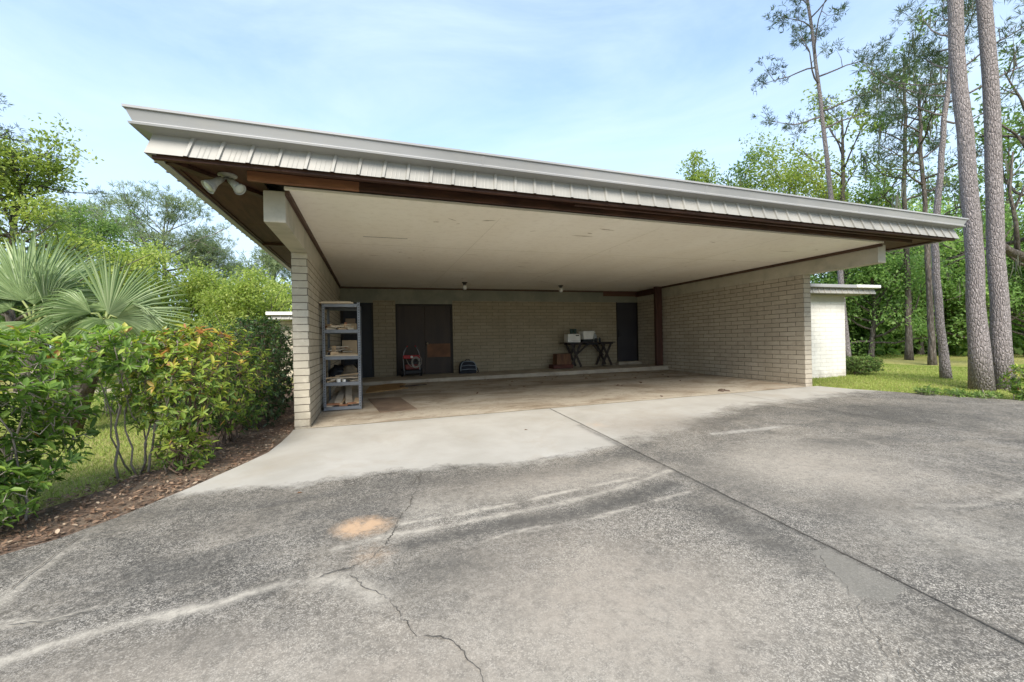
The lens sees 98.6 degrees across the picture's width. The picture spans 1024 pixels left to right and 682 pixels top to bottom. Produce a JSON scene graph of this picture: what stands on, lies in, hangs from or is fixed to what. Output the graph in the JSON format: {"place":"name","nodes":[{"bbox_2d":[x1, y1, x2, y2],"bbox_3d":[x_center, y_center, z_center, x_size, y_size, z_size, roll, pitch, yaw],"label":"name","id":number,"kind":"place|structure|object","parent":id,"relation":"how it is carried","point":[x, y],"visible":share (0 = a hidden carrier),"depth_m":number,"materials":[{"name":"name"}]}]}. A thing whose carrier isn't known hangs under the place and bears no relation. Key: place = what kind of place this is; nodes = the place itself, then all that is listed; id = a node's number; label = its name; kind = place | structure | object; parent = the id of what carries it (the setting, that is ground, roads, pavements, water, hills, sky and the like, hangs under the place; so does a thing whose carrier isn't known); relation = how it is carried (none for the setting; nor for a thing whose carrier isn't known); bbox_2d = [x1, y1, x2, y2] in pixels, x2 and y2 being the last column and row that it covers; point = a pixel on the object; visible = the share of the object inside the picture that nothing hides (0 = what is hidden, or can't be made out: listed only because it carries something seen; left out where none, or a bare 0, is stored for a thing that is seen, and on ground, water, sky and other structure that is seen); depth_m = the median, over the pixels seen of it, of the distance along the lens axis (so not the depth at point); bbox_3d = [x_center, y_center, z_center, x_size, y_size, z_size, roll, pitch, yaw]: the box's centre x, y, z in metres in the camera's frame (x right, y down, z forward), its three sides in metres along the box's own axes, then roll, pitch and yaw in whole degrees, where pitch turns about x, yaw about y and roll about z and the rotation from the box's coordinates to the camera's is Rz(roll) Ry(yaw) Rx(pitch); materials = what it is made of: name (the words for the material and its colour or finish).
{"place":"outdoors","nodes":[
{"label":"outdoors","id":0,"kind":"place"},
{"bbox_2d":[5,384,194,393],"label":"path","id":1,"kind":"structure","parent":0,"point":[109,390],"depth_m":11.35,"materials":[{"name":"grey concrete"}]},
{"bbox_2d":[0,385,286,513],"bbox_3d":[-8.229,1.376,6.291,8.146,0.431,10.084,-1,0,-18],"label":"grass","id":2,"kind":"structure","parent":0,"point":[107,427],"depth_m":5.33,"materials":[{"name":"green plant"}]},
{"bbox_2d":[366,383,407,392],"bbox_3d":[-2.953,1.096,10.403,0.937,0.062,1.470,-1,0,-18],"label":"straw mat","id":3,"kind":"object","parent":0,"point":[384,387],"visible":1,"depth_m":10.33,"materials":[{"name":"brown wicker"}]},
{"bbox_2d":[0,386,1023,681],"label":"driveway","id":4,"kind":"structure","parent":0,"point":[624,554],"depth_m":2.72,"materials":[{"name":"concrete"}]},
{"bbox_2d":[12,537,79,587],"bbox_3d":[-2.777,1.367,2.468,0.034,0.054,1.200,-1,0,-20],"label":"driveway seam","id":5,"kind":"object","parent":4,"relation":"on","point":[43,563],"visible":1,"depth_m":2.67,"materials":[{"name":"grey concrete"}]},
{"bbox_2d":[3,446,928,681],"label":"driveway crack","id":6,"kind":"object","parent":4,"relation":"on","point":[451,639],"visible":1,"depth_m":2.20,"materials":[{"name":"grey concrete"}]},
{"bbox_2d":[558,395,1023,642],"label":"driveway joint","id":7,"kind":"object","parent":4,"relation":"on","point":[836,549],"visible":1,"depth_m":2.77,"materials":[{"name":"grey concrete"}]},
{"bbox_2d":[0,349,1023,513],"bbox_3d":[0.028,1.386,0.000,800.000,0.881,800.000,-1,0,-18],"label":"ground","id":8,"kind":"structure","parent":0,"point":[959,361],"depth_m":6.16,"materials":[{"name":"soil"}]},
{"bbox_2d":[0,92,111,271],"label":"pine tree","id":9,"kind":"object","parent":8,"relation":"on","point":[5,133],"visible":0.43,"depth_m":11.03,"materials":[{"name":"green plant"}]},
{"bbox_2d":[0,228,119,434],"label":"fan palm","id":10,"kind":"object","parent":8,"relation":"on","point":[24,277],"visible":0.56,"depth_m":6.09,"materials":[{"name":"green plant"}]},
{"bbox_2d":[0,269,132,372],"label":"broadleaf tree","id":11,"kind":"object","parent":8,"relation":"on","point":[17,313],"visible":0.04,"depth_m":12.58,"materials":[{"name":"green plant"}]},
{"bbox_2d":[25,191,140,266],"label":"pine tree","id":12,"kind":"object","parent":8,"relation":"on","point":[104,207],"visible":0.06,"depth_m":33.45,"materials":[{"name":"green plant"}]},
{"bbox_2d":[0,112,172,391],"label":"broadleaf tree","id":13,"kind":"object","parent":8,"relation":"on","point":[51,170],"visible":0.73,"depth_m":11.40,"materials":[{"name":"green plant"}]},
{"bbox_2d":[12,247,195,435],"bbox_3d":[-5.617,0.080,6.293,1.931,2.758,1.167,-1,0,-18],"label":"fan palm","id":14,"kind":"object","parent":8,"relation":"on","point":[129,306],"visible":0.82,"depth_m":6.12,"materials":[{"name":"green plant"}]},
{"bbox_2d":[40,200,174,335],"bbox_3d":[-16.719,-2.131,17.823,5.580,7.140,5.696,-1,0,-18],"label":"broadleaf tree","id":15,"kind":"object","parent":8,"relation":"on","point":[108,226],"visible":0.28,"depth_m":17.85,"materials":[{"name":"green plant"}]},
{"bbox_2d":[56,330,184,415],"bbox_3d":[-7.139,0.557,7.833,2.313,1.570,1.763,-1,0,-18],"label":"shrub","id":16,"kind":"object","parent":8,"relation":"on","point":[104,405],"visible":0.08,"depth_m":7.79,"materials":[{"name":"green plant"}]},
{"bbox_2d":[65,237,200,361],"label":"broadleaf tree","id":17,"kind":"object","parent":8,"relation":"on","point":[142,261],"visible":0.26,"depth_m":16.89,"materials":[{"name":"green plant"}]},
{"bbox_2d":[0,383,293,554],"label":"mulch bed","id":18,"kind":"object","parent":8,"relation":"on","point":[76,505],"visible":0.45,"depth_m":3.90,"materials":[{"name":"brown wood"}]},
{"bbox_2d":[0,460,51,527],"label":"shrub","id":19,"kind":"object","parent":18,"relation":"on","point":[15,511],"visible":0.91,"depth_m":3.09,"materials":[{"name":"green plant"}]},
{"bbox_2d":[0,324,105,522],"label":"shrub","id":20,"kind":"object","parent":18,"relation":"on","point":[47,389],"visible":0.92,"depth_m":3.43,"materials":[{"name":"green plant"}]},
{"bbox_2d":[55,322,195,482],"bbox_3d":[-3.699,0.607,4.198,0.979,1.561,0.963,-1,0,21],"label":"shrub","id":21,"kind":"object","parent":18,"relation":"on","point":[111,339],"visible":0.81,"depth_m":4.09,"materials":[{"name":"green plant"}]},
{"bbox_2d":[106,323,257,471],"bbox_3d":[-3.336,0.602,4.505,1.288,1.559,1.054,-1,0,-18],"label":"shrub","id":22,"kind":"object","parent":18,"relation":"on","point":[199,349],"visible":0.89,"depth_m":4.34,"materials":[{"name":"green plant"}]},
{"bbox_2d":[130,323,235,436],"bbox_3d":[-4.362,0.540,5.964,1.215,1.600,1.274,-1,0,-18],"label":"shrub","id":23,"kind":"object","parent":18,"relation":"on","point":[178,398],"visible":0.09,"depth_m":5.79,"materials":[{"name":"green plant"}]},
{"bbox_2d":[150,429,222,475],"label":"shrub","id":24,"kind":"object","parent":18,"relation":"on","point":[194,461],"visible":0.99,"depth_m":4.32,"materials":[{"name":"green plant"}]},
{"bbox_2d":[173,325,272,450],"bbox_3d":[-3.491,0.570,5.390,0.995,1.546,1.088,-1,0,-18],"label":"shrub","id":25,"kind":"object","parent":18,"relation":"on","point":[248,408],"visible":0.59,"depth_m":5.35,"materials":[{"name":"green plant"}]},
{"bbox_2d":[208,317,291,431],"bbox_3d":[-3.678,0.490,6.267,0.962,1.654,1.321,-1,0,-18],"label":"shrub","id":26,"kind":"object","parent":18,"relation":"on","point":[277,355],"visible":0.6,"depth_m":6.22,"materials":[{"name":"green plant"}]},
{"bbox_2d":[219,316,292,417],"bbox_3d":[-4.138,0.446,7.080,1.084,1.720,1.294,-1,0,-18],"label":"shrub","id":27,"kind":"object","parent":18,"relation":"on","point":[290,363],"visible":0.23,"depth_m":7.09,"materials":[{"name":"green plant"}]},
{"bbox_2d":[233,320,293,404],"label":"shrub","id":28,"kind":"object","parent":18,"relation":"on","point":[290,397],"visible":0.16,"depth_m":8.15,"materials":[{"name":"green plant"}]},
{"bbox_2d":[75,179,242,321],"bbox_3d":[-24.832,-4.946,32.668,10.150,13.136,10.636,-1,0,-18],"label":"pine tree","id":29,"kind":"object","parent":8,"relation":"on","point":[170,217],"visible":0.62,"depth_m":30.92,"materials":[{"name":"green plant"}]},
{"bbox_2d":[149,256,261,342],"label":"broadleaf tree","id":30,"kind":"object","parent":8,"relation":"on","point":[197,285],"visible":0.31,"depth_m":18.20,"materials":[{"name":"green plant"}]},
{"bbox_2d":[168,234,251,299],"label":"pine tree","id":31,"kind":"object","parent":8,"relation":"on","point":[199,246],"visible":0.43,"depth_m":33.18,"materials":[{"name":"green plant"}]},
{"bbox_2d":[184,340,276,397],"bbox_3d":[-5.984,0.586,9.199,1.878,1.410,1.482,-1,0,-18],"label":"shrub","id":32,"kind":"object","parent":8,"relation":"on","point":[207,363],"depth_m":9.09,"materials":[{"name":"green plant"}]},
{"bbox_2d":[184,258,291,352],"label":"broadleaf tree","id":33,"kind":"object","parent":8,"relation":"on","point":[240,293],"visible":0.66,"depth_m":16.38,"materials":[{"name":"green plant"}]},
{"bbox_2d":[220,274,291,358],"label":"broadleaf tree","id":34,"kind":"object","parent":8,"relation":"on","point":[278,286],"visible":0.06,"depth_m":19.71,"materials":[{"name":"green plant"}]},
{"bbox_2d":[225,246,291,299],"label":"pine tree","id":35,"kind":"object","parent":8,"relation":"on","point":[274,267],"visible":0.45,"depth_m":29.45,"materials":[{"name":"green plant"}]},
{"bbox_2d":[266,312,292,377],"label":"outbuilding","id":36,"kind":"structure","parent":8,"relation":"on","point":[287,316],"depth_m":14.57,"materials":[{"name":"beige metal"}]},
{"bbox_2d":[0,222,1023,366],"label":"woodland","id":37,"kind":"object","parent":8,"relation":"on","point":[958,349],"visible":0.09,"depth_m":19.45,"materials":[{"name":"green plant"}]},
{"bbox_2d":[121,103,968,429],"bbox_3d":[1.080,-0.306,10.155,12.061,3.478,9.897,-1,0,-18],"label":"carport","id":38,"kind":"object","parent":8,"relation":"on","point":[401,241],"visible":0.98,"depth_m":7.52,"materials":[{"name":"grey paint"}]},
{"bbox_2d":[201,172,245,194],"bbox_3d":[-2.809,-1.535,4.326,0.376,0.229,0.284,-1,0,-18],"label":"floodlight","id":39,"kind":"object","parent":38,"relation":"attached to","point":[210,185],"visible":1,"depth_m":4.27,"materials":[{"name":"paint"}]},
{"bbox_2d":[343,303,372,377],"bbox_3d":[-4.376,-0.021,12.539,0.758,2.128,0.045,-1,0,-18],"label":"door","id":40,"kind":"structure","parent":38,"relation":"in","point":[366,308],"depth_m":12.57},
{"bbox_2d":[401,346,421,376],"bbox_3d":[-2.830,0.562,12.435,0.584,0.875,0.355,-1,0,-18],"label":"pressure washer","id":41,"kind":"object","parent":38,"relation":"on","point":[410,366],"visible":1,"depth_m":12.34,"materials":[{"name":"red paint"}]},
{"bbox_2d":[397,306,425,374],"bbox_3d":[-2.968,-0.024,12.985,0.785,2.027,0.045,-1,0,-18],"label":"door","id":42,"kind":"structure","parent":38,"relation":"in","point":[410,319],"depth_m":12.96,"materials":[{"name":"black wood"}]},
{"bbox_2d":[424,306,451,373],"bbox_3d":[-2.202,-0.039,13.181,0.783,2.027,0.135,-1,0,-18],"label":"door","id":43,"kind":"structure","parent":38,"relation":"in","point":[438,353],"depth_m":13.20,"materials":[{"name":"black wood"}]},
{"bbox_2d":[459,359,478,373],"bbox_3d":[-1.288,0.743,13.094,0.581,0.424,0.364,-1,0,-18],"label":"backpack","id":44,"kind":"object","parent":38,"relation":"on","point":[465,366],"visible":0.99,"depth_m":12.95,"materials":[{"name":"blue fabric"}]},
{"bbox_2d":[560,342,614,366],"bbox_3d":[2.452,0.427,14.265,1.720,0.781,0.540,-1,0,-18],"label":"trestle table","id":45,"kind":"object","parent":38,"relation":"on","point":[577,352],"visible":0.98,"depth_m":14.20,"materials":[{"name":"brown wood"}]},
{"bbox_2d":[617,303,636,360],"bbox_3d":[3.954,-0.317,15.144,0.767,2.005,0.115,-1,0,-18],"label":"door","id":46,"kind":"structure","parent":38,"relation":"in","point":[626,312],"depth_m":15.16,"materials":[{"name":"black plastic"}]},
{"bbox_2d":[675,149,726,183],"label":"broadleaf tree","id":47,"kind":"object","parent":8,"relation":"on","point":[695,175],"visible":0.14,"depth_m":23.28,"materials":[{"name":"green plant"}]},
{"bbox_2d":[702,138,789,188],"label":"broadleaf tree","id":48,"kind":"object","parent":8,"relation":"on","point":[739,170],"visible":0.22,"depth_m":21.65,"materials":[{"name":"green plant"}]},
{"bbox_2d":[729,126,874,283],"bbox_3d":[12.194,-4.329,19.983,9.418,10.214,6.684,-1,0,-18],"label":"broadleaf tree","id":49,"kind":"object","parent":8,"relation":"on","point":[792,186],"visible":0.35,"depth_m":19.22,"materials":[{"name":"green plant"}]},
{"bbox_2d":[751,0,901,360],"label":"pine tree","id":50,"kind":"object","parent":8,"relation":"on","point":[821,113],"visible":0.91,"depth_m":13.94,"materials":[{"name":"green plant"}]},
{"bbox_2d":[771,78,918,326],"bbox_3d":[14.306,-5.197,18.739,4.292,11.893,5.040,-1,0,-38],"label":"broadleaf tree","id":51,"kind":"object","parent":8,"relation":"on","point":[843,151],"visible":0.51,"depth_m":19.00,"materials":[{"name":"green plant"}]},
{"bbox_2d":[810,284,880,377],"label":"house wing","id":52,"kind":"structure","parent":8,"relation":"on","point":[828,329],"depth_m":11.51,"materials":[{"name":"white brick"}]},
{"bbox_2d":[810,176,888,291],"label":"broadleaf tree","id":53,"kind":"object","parent":8,"relation":"on","point":[822,274],"visible":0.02,"depth_m":22.16,"materials":[{"name":"green plant"}]},
{"bbox_2d":[846,355,884,374],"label":"box hedge","id":54,"kind":"object","parent":8,"relation":"on","point":[872,363],"visible":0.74,"depth_m":11.74,"materials":[{"name":"green plant"}]},
{"bbox_2d":[810,245,966,357],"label":"broadleaf tree","id":55,"kind":"object","parent":8,"relation":"on","point":[872,273],"visible":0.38,"depth_m":17.62,"materials":[{"name":"green plant"}]},
{"bbox_2d":[821,161,961,291],"bbox_3d":[17.557,-3.874,20.706,5.782,9.161,4.562,-1,0,20],"label":"broadleaf tree","id":56,"kind":"object","parent":8,"relation":"on","point":[878,179],"visible":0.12,"depth_m":20.27,"materials":[{"name":"green plant"}]},
{"bbox_2d":[812,363,1023,399],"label":"grass","id":57,"kind":"structure","parent":8,"relation":"on","point":[912,374],"depth_m":10.56,"materials":[{"name":"green plant"}]},
{"bbox_2d":[913,384,943,394],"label":"weed clump","id":58,"kind":"object","parent":8,"relation":"on","point":[927,391],"visible":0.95,"depth_m":8.18,"materials":[{"name":"green plant"}]},
{"bbox_2d":[854,5,1004,359],"bbox_3d":[15.157,-5.699,17.549,5.298,12.963,5.049,-1,0,37],"label":"pine tree","id":59,"kind":"object","parent":8,"relation":"on","point":[908,353],"visible":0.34,"depth_m":16.94,"materials":[{"name":"green plant"}]},
{"bbox_2d":[848,192,1023,355],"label":"broadleaf tree","id":60,"kind":"object","parent":8,"relation":"on","point":[955,309],"visible":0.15,"depth_m":18.44,"materials":[{"name":"green plant"}]},
{"bbox_2d":[859,29,1013,364],"bbox_3d":[14.035,-4.703,15.197,3.775,11.160,4.819,-1,0,25],"label":"pine tree","id":61,"kind":"object","parent":8,"relation":"on","point":[931,352],"visible":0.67,"depth_m":14.95,"materials":[{"name":"green plant"}]},
{"bbox_2d":[850,0,1023,379],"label":"pine tree","id":62,"kind":"object","parent":8,"relation":"on","point":[945,370],"visible":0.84,"depth_m":10.59,"materials":[{"name":"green plant"}]},
{"bbox_2d":[883,201,1023,356],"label":"broadleaf tree","id":63,"kind":"object","parent":8,"relation":"on","point":[958,280],"visible":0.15,"depth_m":17.86,"materials":[{"name":"green plant"}]},
{"bbox_2d":[939,387,971,396],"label":"weed clump","id":64,"kind":"object","parent":8,"relation":"on","point":[957,392],"visible":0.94,"depth_m":8.03,"materials":[{"name":"green plant"}]},
{"bbox_2d":[906,147,1022,269],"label":"broadleaf tree","id":65,"kind":"object","parent":8,"relation":"on","point":[930,197],"visible":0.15,"depth_m":23.64,"materials":[{"name":"green plant"}]},
{"bbox_2d":[908,35,1023,279],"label":"oak tree","id":66,"kind":"object","parent":8,"relation":"on","point":[1015,254],"visible":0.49,"depth_m":13.09,"materials":[{"name":"green plant"}]},
{"bbox_2d":[947,0,995,391],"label":"pine tree","id":67,"kind":"object","parent":8,"relation":"on","point":[980,369],"visible":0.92,"depth_m":9.06,"materials":[{"name":"brown plant"}]},
{"bbox_2d":[933,205,1023,356],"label":"broadleaf tree","id":68,"kind":"object","parent":8,"relation":"on","point":[1010,266],"visible":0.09,"depth_m":18.19,"materials":[{"name":"green plant"}]},
{"bbox_2d":[942,81,1023,241],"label":"broadleaf tree","id":69,"kind":"object","parent":8,"relation":"on","point":[1010,148],"visible":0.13,"depth_m":22.82,"materials":[{"name":"green plant"}]},
{"bbox_2d":[967,388,1003,398],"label":"weed clump","id":70,"kind":"object","parent":8,"relation":"on","point":[992,394],"visible":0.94,"depth_m":7.84,"materials":[{"name":"green plant"}]},
{"bbox_2d":[975,0,1015,390],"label":"pine tree","id":71,"kind":"object","parent":8,"relation":"on","point":[1000,330],"visible":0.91,"depth_m":9.11,"materials":[{"name":"brown plant"}]},
{"bbox_2d":[997,364,1023,400],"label":"shrub","id":72,"kind":"object","parent":8,"relation":"on","point":[1014,388],"visible":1,"depth_m":7.70,"materials":[{"name":"green plant"}]},
{"bbox_2d":[0,0,1023,347],"label":"sky","id":73,"kind":"structure","parent":0,"point":[633,86],"materials":[{"name":"blue"}]},
{"bbox_2d":[311,369,806,427],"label":"carport floor","id":74,"kind":"structure","parent":0,"point":[456,398],"depth_m":9.15,"materials":[{"name":"beige concrete"}]},
{"bbox_2d":[322,302,362,410],"bbox_3d":[-3.018,0.255,7.896,0.603,1.833,0.923,-1,0,-18],"label":"storage shelf","id":75,"kind":"object","parent":74,"relation":"on","point":[342,307],"visible":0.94,"depth_m":7.53,"materials":[{"name":"grey metal"}]},
{"bbox_2d":[326,403,339,405],"bbox_3d":[-3.029,1.070,7.452,0.210,0.030,0.060,-1,0,-15],"label":"scrap board","id":76,"kind":"object","parent":75,"relation":"on","point":[328,404],"visible":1,"depth_m":7.43,"materials":[{"name":"brown wood"}]},
{"bbox_2d":[328,392,338,405],"bbox_3d":[-3.120,1.020,7.785,0.130,0.180,0.675,-1,0,-7],"label":"scrap board","id":77,"kind":"object","parent":75,"relation":"on","point":[333,398],"visible":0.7,"depth_m":7.76,"materials":[{"name":"grey wood"}]},
{"bbox_2d":[319,302,353,304],"bbox_3d":[-3.087,-0.641,7.827,0.530,0.021,0.920,-1,0,-18],"label":"plywood sheet","id":78,"kind":"object","parent":75,"relation":"on","point":[336,303],"visible":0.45,"depth_m":7.42,"materials":[{"name":"beige wood"}]},
{"bbox_2d":[321,301,350,301],"bbox_3d":[-3.090,-0.661,7.816,0.460,0.016,0.840,-1,0,-18],"label":"plywood sheet","id":79,"kind":"object","parent":78,"relation":"on","point":[335,301],"visible":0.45,"depth_m":7.42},
{"bbox_2d":[329,364,344,376],"bbox_3d":[-3.167,0.564,8.026,0.309,0.275,0.300,-1,0,-44],"label":"sack","id":80,"kind":"object","parent":75,"relation":"on","point":[334,370],"visible":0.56,"depth_m":7.93,"materials":[{"name":"black plastic"}]},
{"bbox_2d":[325,354,357,356],"bbox_3d":[-2.902,0.245,7.497,0.530,0.022,0.070,-1,0,-17],"label":"scrap board","id":81,"kind":"object","parent":75,"relation":"on","point":[343,355],"visible":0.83,"depth_m":7.48,"materials":[{"name":"beige wood"}]},
{"bbox_2d":[337,353,357,354],"bbox_3d":[-2.821,0.221,7.554,0.341,0.022,0.070,-1,0,-23],"label":"scrap board","id":82,"kind":"object","parent":81,"relation":"on","point":[346,353],"visible":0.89,"depth_m":7.51,"materials":[{"name":"brown wood"}]},
{"bbox_2d":[345,385,352,404],"bbox_3d":[-2.913,0.945,7.856,0.118,0.317,0.712,-1,0,-21],"label":"scrap board","id":83,"kind":"object","parent":75,"relation":"on","point":[348,393],"visible":0.78,"depth_m":7.83,"materials":[{"name":"grey wood"}]},
{"bbox_2d":[342,340,356,352],"bbox_3d":[-2.972,0.121,8.074,0.250,0.272,0.290,-1,0,-18],"label":"cardboard box","id":84,"kind":"object","parent":75,"relation":"on","point":[351,344],"visible":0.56,"depth_m":7.94,"materials":[{"name":"brown cardboard"}]},
{"bbox_2d":[341,365,357,378],"bbox_3d":[-2.942,0.565,8.030,0.279,0.265,0.261,-1,0,5],"label":"sack","id":85,"kind":"object","parent":75,"relation":"on","point":[348,369],"visible":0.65,"depth_m":7.94,"materials":[{"name":"brown fabric"}]},
{"bbox_2d":[346,323,356,329],"bbox_3d":[-2.930,-0.254,8.000,0.200,0.122,0.220,-1,0,-18],"label":"cardboard box","id":86,"kind":"object","parent":75,"relation":"on","point":[354,325],"visible":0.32,"depth_m":7.92,"materials":[{"name":"brown cardboard"}]},
{"bbox_2d":[346,319,354,323],"bbox_3d":[-2.932,-0.361,8.000,0.160,0.088,0.180,-1,0,-18],"label":"cardboard box","id":87,"kind":"object","parent":86,"relation":"on","point":[350,320],"visible":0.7,"depth_m":7.92,"materials":[{"name":"brown cardboard"}]},
{"bbox_2d":[352,392,358,404],"bbox_3d":[-2.812,1.033,7.940,0.111,0.151,0.655,-1,0,-18],"label":"scrap board","id":88,"kind":"object","parent":75,"relation":"on","point":[355,394],"visible":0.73,"depth_m":8.06,"materials":[{"name":"grey wood"}]},
{"bbox_2d":[368,397,416,412],"bbox_3d":[-2.219,1.147,8.066,0.605,0.050,1.672,-1,0,-24],"label":"floor mat","id":89,"kind":"object","parent":74,"relation":"on","point":[388,404],"visible":1,"depth_m":7.91,"materials":[{"name":"brown fabric"}]},
{"bbox_2d":[549,353,572,368],"bbox_3d":[1.540,0.630,13.912,0.660,0.457,0.420,-1,0,-18],"label":"cardboard box","id":90,"kind":"object","parent":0,"point":[562,361],"visible":1,"depth_m":13.76,"materials":[{"name":"brown cardboard"}]},
{"bbox_2d":[564,334,580,342],"bbox_3d":[1.921,-0.089,14.056,0.440,0.270,0.324,-1,0,-18],"label":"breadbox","id":91,"kind":"object","parent":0,"point":[569,338],"visible":0.94,"depth_m":13.92,"materials":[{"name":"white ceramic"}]},
{"bbox_2d":[578,331,593,341],"bbox_3d":[2.392,-0.141,14.187,0.425,0.354,0.350,-1,0,-20],"label":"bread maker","id":92,"kind":"object","parent":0,"point":[587,336],"visible":0.86,"depth_m":14.05,"materials":[{"name":"white plastic"}]},
{"bbox_2d":[852,352,962,358],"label":"grass","id":93,"kind":"structure","parent":0,"point":[893,357],"depth_m":19.10,"materials":[{"name":"green plant"}]},
{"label":"scrap board","id":94,"kind":"object","parent":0,"visible":0},
{"bbox_2d":[335,373,357,375],"bbox_3d":[-2.897,0.590,7.733,0.372,0.052,0.090,-1,0,-14],"label":"scrap board","id":95,"kind":"object","parent":94,"relation":"on","point":[346,374],"visible":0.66,"depth_m":7.70,"materials":[{"name":"wood"}]},
{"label":"scrap board","id":96,"kind":"object","parent":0,"visible":0},
{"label":"scrap board","id":97,"kind":"object","parent":96,"relation":"on","visible":0},
{"bbox_2d":[334,386,344,402],"bbox_3d":[-3.035,0.948,7.844,0.111,0.230,0.712,-1,0,-11],"label":"scrap board","id":98,"kind":"object","parent":97,"relation":"on","point":[340,396],"visible":0.8,"depth_m":7.75,"materials":[{"name":"grey wood"}]}
]}

